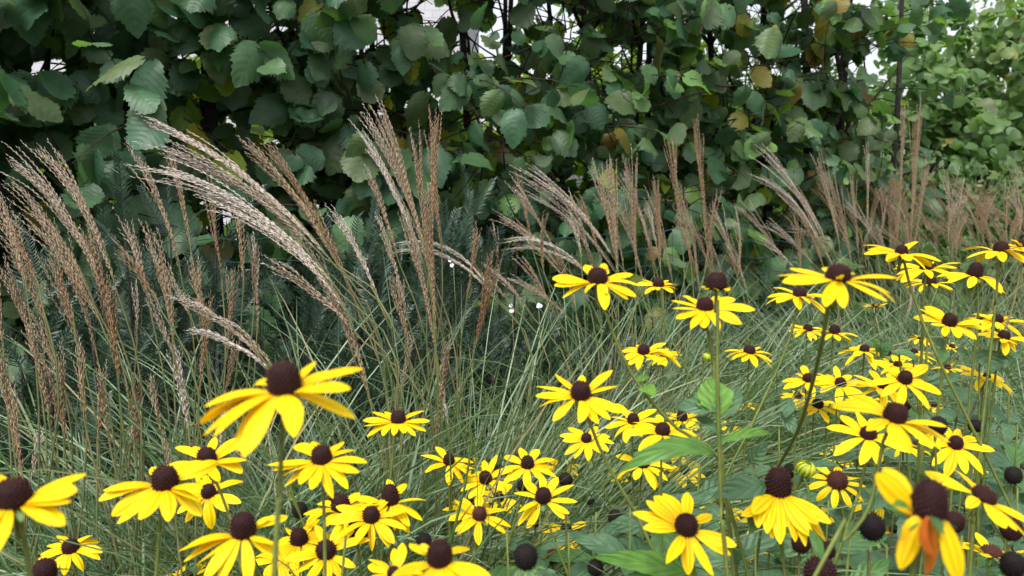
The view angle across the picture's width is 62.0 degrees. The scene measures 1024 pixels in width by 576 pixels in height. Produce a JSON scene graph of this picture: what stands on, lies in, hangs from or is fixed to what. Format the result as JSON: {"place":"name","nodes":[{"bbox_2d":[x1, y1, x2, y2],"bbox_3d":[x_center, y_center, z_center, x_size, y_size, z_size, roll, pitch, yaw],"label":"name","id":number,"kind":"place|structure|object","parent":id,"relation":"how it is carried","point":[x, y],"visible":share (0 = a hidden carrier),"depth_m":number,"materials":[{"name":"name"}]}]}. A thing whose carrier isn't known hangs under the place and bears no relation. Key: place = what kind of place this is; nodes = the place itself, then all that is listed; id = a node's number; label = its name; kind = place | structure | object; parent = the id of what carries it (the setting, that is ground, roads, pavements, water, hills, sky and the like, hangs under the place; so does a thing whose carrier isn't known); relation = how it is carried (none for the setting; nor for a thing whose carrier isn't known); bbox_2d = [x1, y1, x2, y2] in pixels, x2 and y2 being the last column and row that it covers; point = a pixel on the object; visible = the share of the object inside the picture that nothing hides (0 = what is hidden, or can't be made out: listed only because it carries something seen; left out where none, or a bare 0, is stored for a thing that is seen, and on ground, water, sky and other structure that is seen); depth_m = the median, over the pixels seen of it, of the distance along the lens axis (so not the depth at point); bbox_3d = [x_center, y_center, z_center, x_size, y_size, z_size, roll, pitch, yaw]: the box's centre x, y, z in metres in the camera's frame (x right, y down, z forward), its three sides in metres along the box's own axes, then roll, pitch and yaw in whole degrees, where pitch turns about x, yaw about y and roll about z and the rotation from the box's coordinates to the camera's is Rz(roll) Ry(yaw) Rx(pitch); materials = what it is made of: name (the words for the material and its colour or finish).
{"place":"outdoors","nodes":[
{"label":"outdoors","id":0,"kind":"place"},
{"bbox_2d":[31,0,479,288],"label":"white house","id":1,"kind":"structure","parent":0,"point":[430,11],"depth_m":6.43,"materials":[{"name":"paint"}]},
{"bbox_2d":[4,200,1018,503],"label":"ground","id":2,"kind":"structure","parent":0,"point":[592,348],"depth_m":6.37,"materials":[{"name":"soil"}]},
{"bbox_2d":[0,473,85,575],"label":"black eyed susan","id":3,"kind":"object","parent":2,"relation":"on","point":[17,496],"visible":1,"depth_m":0.41,"materials":[{"name":"yellow plant"}]},
{"bbox_2d":[0,227,133,571],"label":"ornamental grass","id":4,"kind":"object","parent":2,"relation":"on","point":[28,465],"depth_m":1.52,"materials":[{"name":"green plant"}]},
{"bbox_2d":[34,535,102,575],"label":"black eyed susan","id":5,"kind":"object","parent":2,"relation":"on","point":[69,551],"visible":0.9,"depth_m":0.97,"materials":[{"name":"yellow plant"}]},
{"bbox_2d":[0,0,145,477],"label":"hazel bush","id":6,"kind":"object","parent":2,"relation":"on","point":[23,102],"visible":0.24,"depth_m":1.94,"materials":[{"name":"green plant"}]},
{"bbox_2d":[0,212,269,567],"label":"yew bush","id":7,"kind":"object","parent":2,"relation":"on","point":[141,338],"visible":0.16,"depth_m":1.68,"materials":[{"name":"green plant"}]},
{"bbox_2d":[24,150,273,554],"bbox_3d":[-0.750,0.332,1.823,0.486,1.235,0.617,-4,8,-34],"label":"yew bush","id":8,"kind":"object","parent":2,"relation":"on","point":[206,291],"visible":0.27,"depth_m":1.76,"materials":[{"name":"green plant"}]},
{"bbox_2d":[0,0,313,498],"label":"hazel bush","id":9,"kind":"object","parent":2,"relation":"on","point":[98,54],"visible":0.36,"depth_m":1.96,"materials":[{"name":"green plant"}]},
{"bbox_2d":[99,460,217,575],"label":"black eyed susan","id":10,"kind":"object","parent":2,"relation":"on","point":[150,497],"visible":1,"depth_m":0.60,"materials":[{"name":"yellow plant"}]},
{"bbox_2d":[167,437,245,571],"bbox_3d":[-0.215,0.601,0.766,0.170,0.933,0.064,3,7,22],"label":"black eyed susan","id":11,"kind":"object","parent":2,"relation":"on","point":[208,452],"visible":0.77,"depth_m":0.73,"materials":[{"name":"yellow plant"}]},
{"bbox_2d":[177,475,242,575],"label":"black eyed susan","id":12,"kind":"object","parent":2,"relation":"on","point":[208,496],"visible":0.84,"depth_m":0.85,"materials":[{"name":"yellow plant"}]},
{"bbox_2d":[52,0,407,456],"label":"hazel bush","id":13,"kind":"object","parent":2,"relation":"on","point":[234,65],"visible":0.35,"depth_m":2.07,"materials":[{"name":"green plant"}]},
{"bbox_2d":[179,511,287,575],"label":"black eyed susan","id":14,"kind":"object","parent":2,"relation":"on","point":[244,526],"visible":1,"depth_m":0.56,"materials":[{"name":"yellow plant"}]},
{"bbox_2d":[126,229,386,493],"bbox_3d":[-0.570,0.397,1.973,0.657,1.074,0.453,3,7,21],"label":"yew bush","id":15,"kind":"object","parent":2,"relation":"on","point":[284,357],"visible":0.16,"depth_m":1.87,"materials":[{"name":"green plant"}]},
{"bbox_2d":[0,192,538,575],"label":"grass clump","id":16,"kind":"object","parent":2,"relation":"on","point":[18,250],"visible":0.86,"depth_m":1.12,"materials":[{"name":"plant"}]},
{"bbox_2d":[199,360,361,575],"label":"black eyed susan","id":17,"kind":"object","parent":2,"relation":"on","point":[283,382],"visible":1,"depth_m":0.39,"materials":[{"name":"yellow plant"}]},
{"bbox_2d":[4,339,559,575],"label":"grass clump","id":18,"kind":"object","parent":2,"relation":"on","point":[102,406],"visible":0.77,"depth_m":1.07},
{"bbox_2d":[265,519,338,575],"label":"black eyed susan","id":19,"kind":"object","parent":2,"relation":"on","point":[296,540],"visible":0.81,"depth_m":0.87,"materials":[{"name":"yellow plant"}]},
{"bbox_2d":[0,138,621,575],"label":"grass clump","id":20,"kind":"object","parent":2,"relation":"on","point":[62,254],"visible":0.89,"depth_m":1.24,"materials":[{"name":"plant"}]},
{"bbox_2d":[0,139,621,575],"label":"grass clump","id":21,"kind":"object","parent":2,"relation":"on","point":[206,321],"visible":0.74,"depth_m":1.35,"materials":[{"name":"plant"}]},
{"bbox_2d":[133,0,494,468],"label":"hazel bush","id":22,"kind":"object","parent":2,"relation":"on","point":[340,32],"visible":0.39,"depth_m":2.22,"materials":[{"name":"green plant"}]},
{"bbox_2d":[268,441,366,575],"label":"black eyed susan","id":23,"kind":"object","parent":2,"relation":"on","point":[321,464],"visible":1,"depth_m":0.65,"materials":[{"name":"yellow plant"}]},
{"bbox_2d":[285,524,369,575],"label":"black eyed susan","id":24,"kind":"object","parent":2,"relation":"on","point":[333,545],"visible":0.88,"depth_m":0.77,"materials":[{"name":"yellow plant"}]},
{"bbox_2d":[0,343,731,575],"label":"grass","id":25,"kind":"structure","parent":2,"relation":"on","point":[152,535],"depth_m":1.47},
{"bbox_2d":[328,500,408,574],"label":"black eyed susan","id":26,"kind":"object","parent":2,"relation":"on","point":[369,516],"visible":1,"depth_m":0.80,"materials":[{"name":"yellow plant"}]},
{"bbox_2d":[256,193,481,487],"bbox_3d":[-0.307,0.346,2.071,0.544,1.152,0.670,0,6,0],"label":"yew bush","id":27,"kind":"object","parent":2,"relation":"on","point":[375,248],"visible":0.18,"depth_m":1.89,"materials":[{"name":"green plant"}]},
{"bbox_2d":[254,207,499,498],"bbox_3d":[-0.322,0.371,1.961,0.604,1.126,0.550,0,6,0],"label":"yew bush","id":28,"kind":"object","parent":2,"relation":"on","point":[377,316],"visible":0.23,"depth_m":1.86,"materials":[{"name":"green plant"}]},
{"bbox_2d":[31,299,746,575],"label":"grass clump","id":29,"kind":"object","parent":2,"relation":"on","point":[420,511],"visible":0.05,"depth_m":1.58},
{"bbox_2d":[355,479,423,550],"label":"black eyed susan","id":30,"kind":"object","parent":2,"relation":"on","point":[391,493],"visible":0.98,"depth_m":0.83,"materials":[{"name":"yellow plant"}]},
{"bbox_2d":[363,409,429,573],"bbox_3d":[-0.143,0.587,0.960,0.110,0.916,0.064,-2,7,-21],"label":"black eyed susan","id":31,"kind":"object","parent":2,"relation":"on","point":[398,421],"visible":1,"depth_m":0.91,"materials":[{"name":"yellow plant"}]},
{"bbox_2d":[229,0,611,424],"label":"hazel bush","id":32,"kind":"object","parent":2,"relation":"on","point":[455,88],"visible":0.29,"depth_m":2.43,"materials":[{"name":"green plant"}]},
{"bbox_2d":[392,539,489,575],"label":"black eyed susan","id":33,"kind":"object","parent":2,"relation":"on","point":[439,555],"visible":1,"depth_m":0.49,"materials":[{"name":"yellow plant"}]},
{"bbox_2d":[5,221,896,575],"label":"grass clump","id":34,"kind":"object","parent":2,"relation":"on","point":[483,279],"visible":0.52,"depth_m":1.51,"materials":[{"name":"plant"}]},
{"bbox_2d":[390,149,566,479],"bbox_3d":[-0.102,0.291,2.102,0.404,1.249,0.397,-1,7,-11],"label":"yew bush","id":35,"kind":"object","parent":2,"relation":"on","point":[471,208],"visible":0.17,"depth_m":2.00,"materials":[{"name":"green plant"}]},
{"bbox_2d":[451,494,510,563],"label":"black eyed susan","id":36,"kind":"object","parent":2,"relation":"on","point":[479,515],"visible":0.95,"depth_m":0.99,"materials":[{"name":"yellow plant"}]},
{"bbox_2d":[461,455,519,536],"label":"black eyed susan","id":37,"kind":"object","parent":2,"relation":"on","point":[491,479],"visible":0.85,"depth_m":1.15,"materials":[{"name":"yellow plant"}]},
{"bbox_2d":[0,113,994,575],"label":"grass clump","id":38,"kind":"object","parent":2,"relation":"on","point":[272,229],"visible":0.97,"depth_m":1.24,"materials":[{"name":"plant"}]},
{"bbox_2d":[0,97,996,575],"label":"grass clump","id":39,"kind":"object","parent":2,"relation":"on","point":[400,173],"visible":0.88,"depth_m":1.42,"materials":[{"name":"plant"}]},
{"bbox_2d":[391,204,609,461],"bbox_3d":[-0.040,0.353,2.120,0.519,1.124,0.492,-3,7,-22],"label":"yew bush","id":40,"kind":"object","parent":2,"relation":"on","point":[494,333],"visible":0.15,"depth_m":2.02,"materials":[{"name":"green plant"}]},
{"bbox_2d":[166,220,854,473],"bbox_3d":[0.211,0.339,2.439,2.210,1.074,0.018,-4,7,-29],"label":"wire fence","id":41,"kind":"object","parent":2,"relation":"on","point":[615,305],"visible":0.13,"depth_m":2.38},
{"bbox_2d":[501,448,555,565],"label":"black eyed susan","id":42,"kind":"object","parent":2,"relation":"on","point":[536,467],"visible":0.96,"depth_m":1.08,"materials":[{"name":"yellow plant"}]},
{"bbox_2d":[494,508,583,566],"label":"leafy shoot","id":43,"kind":"object","parent":2,"relation":"on","point":[542,551],"visible":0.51,"depth_m":1.10,"materials":[{"name":"green plant"}]},
{"bbox_2d":[514,475,576,575],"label":"black eyed susan","id":44,"kind":"object","parent":2,"relation":"on","point":[543,495],"visible":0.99,"depth_m":0.96,"materials":[{"name":"yellow plant"}]},
{"bbox_2d":[391,0,743,449],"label":"hazel bush","id":45,"kind":"object","parent":2,"relation":"on","point":[571,134],"visible":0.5,"depth_m":2.67,"materials":[{"name":"green plant"}]},
{"bbox_2d":[481,284,660,467],"bbox_3d":[0.126,0.427,2.227,0.572,0.957,0.500,0,6,0],"label":"yew bush","id":46,"kind":"object","parent":2,"relation":"on","point":[590,351],"visible":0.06,"depth_m":2.14,"materials":[{"name":"green plant"}]},
{"bbox_2d":[546,512,618,575],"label":"leafy shoot","id":47,"kind":"object","parent":2,"relation":"on","point":[577,568],"visible":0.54,"depth_m":1.01,"materials":[{"name":"green plant"}]},
{"bbox_2d":[427,0,748,364],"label":"garden bush","id":48,"kind":"object","parent":2,"relation":"on","point":[580,168],"visible":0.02,"depth_m":4.85,"materials":[{"name":"green plant"}]},
{"bbox_2d":[180,154,996,574],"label":"grass clump","id":49,"kind":"object","parent":2,"relation":"on","point":[540,242],"visible":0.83,"depth_m":1.84,"materials":[{"name":"plant"}]},
{"bbox_2d":[560,426,625,537],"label":"black eyed susan","id":50,"kind":"object","parent":2,"relation":"on","point":[586,444],"visible":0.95,"depth_m":1.22,"materials":[{"name":"yellow plant"}]},
{"bbox_2d":[535,370,655,551],"bbox_3d":[0.176,0.570,0.742,0.322,0.999,0.061,1,7,11],"label":"black eyed susan","id":51,"kind":"object","parent":2,"relation":"on","point":[589,405],"visible":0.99,"depth_m":0.71,"materials":[{"name":"yellow plant"}]},
{"bbox_2d":[572,506,650,575],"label":"leafy shoot","id":52,"kind":"object","parent":2,"relation":"on","point":[602,543],"visible":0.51,"depth_m":0.96,"materials":[{"name":"green plant"}]},
{"bbox_2d":[606,403,656,505],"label":"black eyed susan","id":53,"kind":"object","parent":2,"relation":"on","point":[631,417],"visible":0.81,"depth_m":1.09,"materials":[{"name":"yellow plant"}]},
{"bbox_2d":[593,550,692,575],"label":"leafy shoot","id":54,"kind":"object","parent":2,"relation":"on","point":[645,563],"visible":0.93,"depth_m":0.70,"materials":[{"name":"green plant"}]},
{"bbox_2d":[617,343,671,493],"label":"black eyed susan","id":55,"kind":"object","parent":2,"relation":"on","point":[638,357],"visible":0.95,"depth_m":1.22,"materials":[{"name":"yellow plant"}]},
{"bbox_2d":[553,263,749,575],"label":"black eyed susan","id":56,"kind":"object","parent":2,"relation":"on","point":[598,277],"visible":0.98,"depth_m":0.71,"materials":[{"name":"yellow plant"}]},
{"bbox_2d":[625,414,696,553],"bbox_3d":[0.160,0.592,0.971,0.078,0.903,0.073,0,6,0],"label":"black eyed susan","id":57,"kind":"object","parent":2,"relation":"on","point":[662,429],"visible":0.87,"depth_m":0.92,"materials":[{"name":"yellow plant"}]},
{"bbox_2d":[605,472,730,575],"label":"leafy shoot","id":58,"kind":"object","parent":2,"relation":"on","point":[669,538],"visible":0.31,"depth_m":1.01,"materials":[{"name":"green plant"}]},
{"bbox_2d":[633,492,735,575],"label":"black eyed susan","id":59,"kind":"object","parent":2,"relation":"on","point":[669,513],"visible":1,"depth_m":0.64,"materials":[{"name":"yellow plant"}]},
{"bbox_2d":[352,139,1023,572],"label":"grass clump","id":60,"kind":"object","parent":2,"relation":"on","point":[634,207],"visible":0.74,"depth_m":2.10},
{"bbox_2d":[619,271,770,575],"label":"black eyed susan","id":61,"kind":"object","parent":2,"relation":"on","point":[717,399],"visible":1,"depth_m":0.62,"materials":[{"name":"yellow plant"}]},
{"bbox_2d":[640,464,749,566],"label":"leafy shoot","id":62,"kind":"object","parent":2,"relation":"on","point":[712,482],"visible":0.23,"depth_m":1.12,"materials":[{"name":"green plant"}]},
{"bbox_2d":[522,0,894,407],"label":"hazel bush","id":63,"kind":"object","parent":2,"relation":"on","point":[736,140],"visible":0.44,"depth_m":2.99,"materials":[{"name":"green plant"}]},
{"bbox_2d":[672,295,754,575],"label":"black eyed susan","id":64,"kind":"object","parent":2,"relation":"on","point":[702,313],"visible":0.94,"depth_m":0.72,"materials":[{"name":"yellow plant"}]},
{"bbox_2d":[430,114,1023,573],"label":"grass clump","id":65,"kind":"object","parent":2,"relation":"on","point":[710,232],"visible":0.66,"depth_m":2.19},
{"bbox_2d":[634,256,830,420],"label":"ornamental grass","id":66,"kind":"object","parent":2,"relation":"on","point":[762,308],"depth_m":2.51,"materials":[{"name":"green plant"}]},
{"bbox_2d":[678,509,786,575],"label":"leafy shoot","id":67,"kind":"object","parent":2,"relation":"on","point":[749,544],"visible":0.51,"depth_m":0.93,"materials":[{"name":"green plant"}]},
{"bbox_2d":[697,287,824,529],"bbox_3d":[0.217,0.518,1.014,0.320,1.041,0.076,-2,7,-14],"label":"black eyed susan","id":68,"kind":"object","parent":2,"relation":"on","point":[798,295],"visible":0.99,"depth_m":0.98,"materials":[{"name":"yellow plant"}]},
{"bbox_2d":[712,466,831,575],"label":"black eyed susan","id":69,"kind":"object","parent":2,"relation":"on","point":[774,508],"visible":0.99,"depth_m":0.68,"materials":[{"name":"yellow plant"}]},
{"bbox_2d":[737,428,830,567],"bbox_3d":[0.381,0.606,1.231,0.170,0.818,0.192,-5,8,-35],"label":"leafy shoot","id":70,"kind":"object","parent":2,"relation":"on","point":[774,559],"visible":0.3,"depth_m":1.20,"materials":[{"name":"green plant"}]},
{"bbox_2d":[567,144,1023,557],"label":"grass clump","id":71,"kind":"object","parent":2,"relation":"on","point":[802,215],"visible":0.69,"depth_m":2.51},
{"bbox_2d":[779,397,839,574],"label":"leafy shoot","id":72,"kind":"object","parent":2,"relation":"on","point":[788,420],"visible":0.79,"depth_m":1.01,"materials":[{"name":"green plant"}]},
{"bbox_2d":[750,500,887,575],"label":"leafy shoot","id":73,"kind":"object","parent":2,"relation":"on","point":[859,546],"visible":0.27,"depth_m":0.97,"materials":[{"name":"green plant"}]},
{"bbox_2d":[623,94,1023,537],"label":"grass clump","id":74,"kind":"object","parent":2,"relation":"on","point":[914,174],"visible":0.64,"depth_m":2.77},
{"bbox_2d":[753,262,895,575],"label":"black eyed susan","id":75,"kind":"object","parent":2,"relation":"on","point":[837,277],"visible":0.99,"depth_m":0.53,"materials":[{"name":"yellow plant"}]},
{"bbox_2d":[671,0,1000,375],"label":"hazel bush","id":76,"kind":"object","parent":2,"relation":"on","point":[847,29],"visible":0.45,"depth_m":3.26,"materials":[{"name":"green plant"}]},
{"bbox_2d":[809,466,865,573],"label":"black eyed susan","id":77,"kind":"object","parent":2,"relation":"on","point":[835,479],"visible":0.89,"depth_m":1.07,"materials":[{"name":"yellow plant"}]},
{"bbox_2d":[814,366,865,541],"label":"black eyed susan","id":78,"kind":"object","parent":2,"relation":"on","point":[830,381],"visible":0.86,"depth_m":1.25,"materials":[{"name":"yellow plant"}]},
{"bbox_2d":[850,512,888,575],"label":"seed head","id":79,"kind":"object","parent":2,"relation":"on","point":[872,527],"visible":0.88,"depth_m":0.71},
{"bbox_2d":[827,412,912,564],"bbox_3d":[0.267,0.589,0.857,0.219,0.935,0.074,-1,7,-8],"label":"black eyed susan","id":80,"kind":"object","parent":2,"relation":"on","point":[870,446],"visible":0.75,"depth_m":0.81,"materials":[{"name":"yellow plant"}]},
{"bbox_2d":[809,395,948,575],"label":"black eyed susan","id":81,"kind":"object","parent":2,"relation":"on","point":[895,422],"visible":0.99,"depth_m":0.58,"materials":[{"name":"yellow plant"}]},
{"bbox_2d":[752,175,1023,369],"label":"clump","id":82,"kind":"object","parent":2,"relation":"on","point":[926,249],"visible":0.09,"depth_m":3.71,"materials":[{"name":"green plant"}]},
{"bbox_2d":[753,165,1023,428],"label":"grass clump","id":83,"kind":"object","parent":2,"relation":"on","point":[893,219],"visible":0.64,"depth_m":3.12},
{"bbox_2d":[761,125,1023,373],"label":"ornamental grass","id":84,"kind":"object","parent":2,"relation":"on","point":[994,176],"depth_m":4.39,"materials":[{"name":"green plant"}]},
{"bbox_2d":[772,0,1023,333],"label":"leafy bush","id":85,"kind":"object","parent":2,"relation":"on","point":[985,127],"visible":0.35,"depth_m":4.74,"materials":[{"name":"green plant"}]},
{"bbox_2d":[782,0,1023,362],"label":"leafy bush","id":86,"kind":"object","parent":2,"relation":"on","point":[997,54],"visible":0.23,"depth_m":5.15,"materials":[{"name":"green plant"}]},
{"bbox_2d":[841,468,965,575],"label":"leafy shoot","id":87,"kind":"object","parent":2,"relation":"on","point":[856,559],"visible":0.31,"depth_m":1.03,"materials":[{"name":"green plant"}]},
{"bbox_2d":[813,163,1023,434],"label":"grass clump","id":88,"kind":"object","parent":2,"relation":"on","point":[1017,225],"visible":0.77,"depth_m":3.10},
{"bbox_2d":[875,468,964,575],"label":"black eyed susan","id":89,"kind":"object","parent":2,"relation":"on","point":[924,504],"visible":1,"depth_m":0.39,"materials":[{"name":"yellow plant"}]},
{"bbox_2d":[895,261,957,575],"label":"black eyed susan","id":90,"kind":"object","parent":2,"relation":"on","point":[915,272],"visible":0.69,"depth_m":0.99,"materials":[{"name":"yellow plant"}]},
{"bbox_2d":[867,359,1010,551],"bbox_3d":[0.556,0.561,0.976,0.336,0.964,0.068,1,7,7],"label":"black eyed susan","id":91,"kind":"object","parent":2,"relation":"on","point":[906,377],"visible":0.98,"depth_m":0.93,"materials":[{"name":"yellow plant"}]},
{"bbox_2d":[862,241,1023,537],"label":"black eyed susan","id":92,"kind":"object","parent":2,"relation":"on","point":[900,251],"visible":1,"depth_m":0.92,"materials":[{"name":"yellow plant"}]},
{"bbox_2d":[913,306,985,575],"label":"black eyed susan","id":93,"kind":"object","parent":2,"relation":"on","point":[948,320],"visible":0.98,"depth_m":0.96,"materials":[{"name":"yellow plant"}]},
{"bbox_2d":[914,427,994,511],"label":"black eyed susan","id":94,"kind":"object","parent":2,"relation":"on","point":[952,453],"visible":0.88,"depth_m":0.91,"materials":[{"name":"yellow plant"}]},
{"bbox_2d":[937,262,1004,536],"bbox_3d":[0.568,0.496,1.106,0.076,1.063,0.111,3,7,21],"label":"black eyed susan","id":95,"kind":"object","parent":2,"relation":"on","point":[975,271],"visible":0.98,"depth_m":1.06,"materials":[{"name":"yellow plant"}]},
{"bbox_2d":[924,470,1023,575],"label":"black eyed susan","id":96,"kind":"object","parent":2,"relation":"on","point":[986,496],"visible":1,"depth_m":0.58,"materials":[{"name":"yellow plant"}]},
{"bbox_2d":[938,441,1023,574],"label":"leafy shoot","id":97,"kind":"object","parent":2,"relation":"on","point":[985,519],"visible":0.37,"depth_m":1.17,"materials":[{"name":"green plant"}]},
{"bbox_2d":[943,346,1023,567],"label":"leafy shoot","id":98,"kind":"object","parent":2,"relation":"on","point":[997,362],"visible":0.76,"depth_m":1.11,"materials":[{"name":"green plant"}]},
{"bbox_2d":[958,381,1023,566],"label":"leafy shoot","id":99,"kind":"object","parent":2,"relation":"on","point":[1008,431],"visible":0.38,"depth_m":1.31,"materials":[{"name":"green plant"}]},
{"bbox_2d":[964,240,1023,565],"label":"black eyed susan","id":100,"kind":"object","parent":2,"relation":"on","point":[1000,249],"visible":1,"depth_m":0.96,"materials":[{"name":"yellow plant"}]},
{"bbox_2d":[971,424,1023,566],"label":"leafy shoot","id":101,"kind":"object","parent":2,"relation":"on","point":[1014,451],"visible":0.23,"depth_m":1.21,"materials":[{"name":"green plant"}]},
{"bbox_2d":[973,329,1023,565],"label":"black eyed susan","id":102,"kind":"object","parent":2,"relation":"on","point":[1003,337],"visible":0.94,"depth_m":1.11,"materials":[{"name":"yellow plant"}]},
{"bbox_2d":[479,0,1018,186],"label":"sky","id":103,"kind":"structure","parent":0,"point":[871,68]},
{"bbox_2d":[485,231,1023,569],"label":"grass","id":104,"kind":"structure","parent":0,"point":[994,420],"depth_m":2.19,"materials":[{"name":"plant"}]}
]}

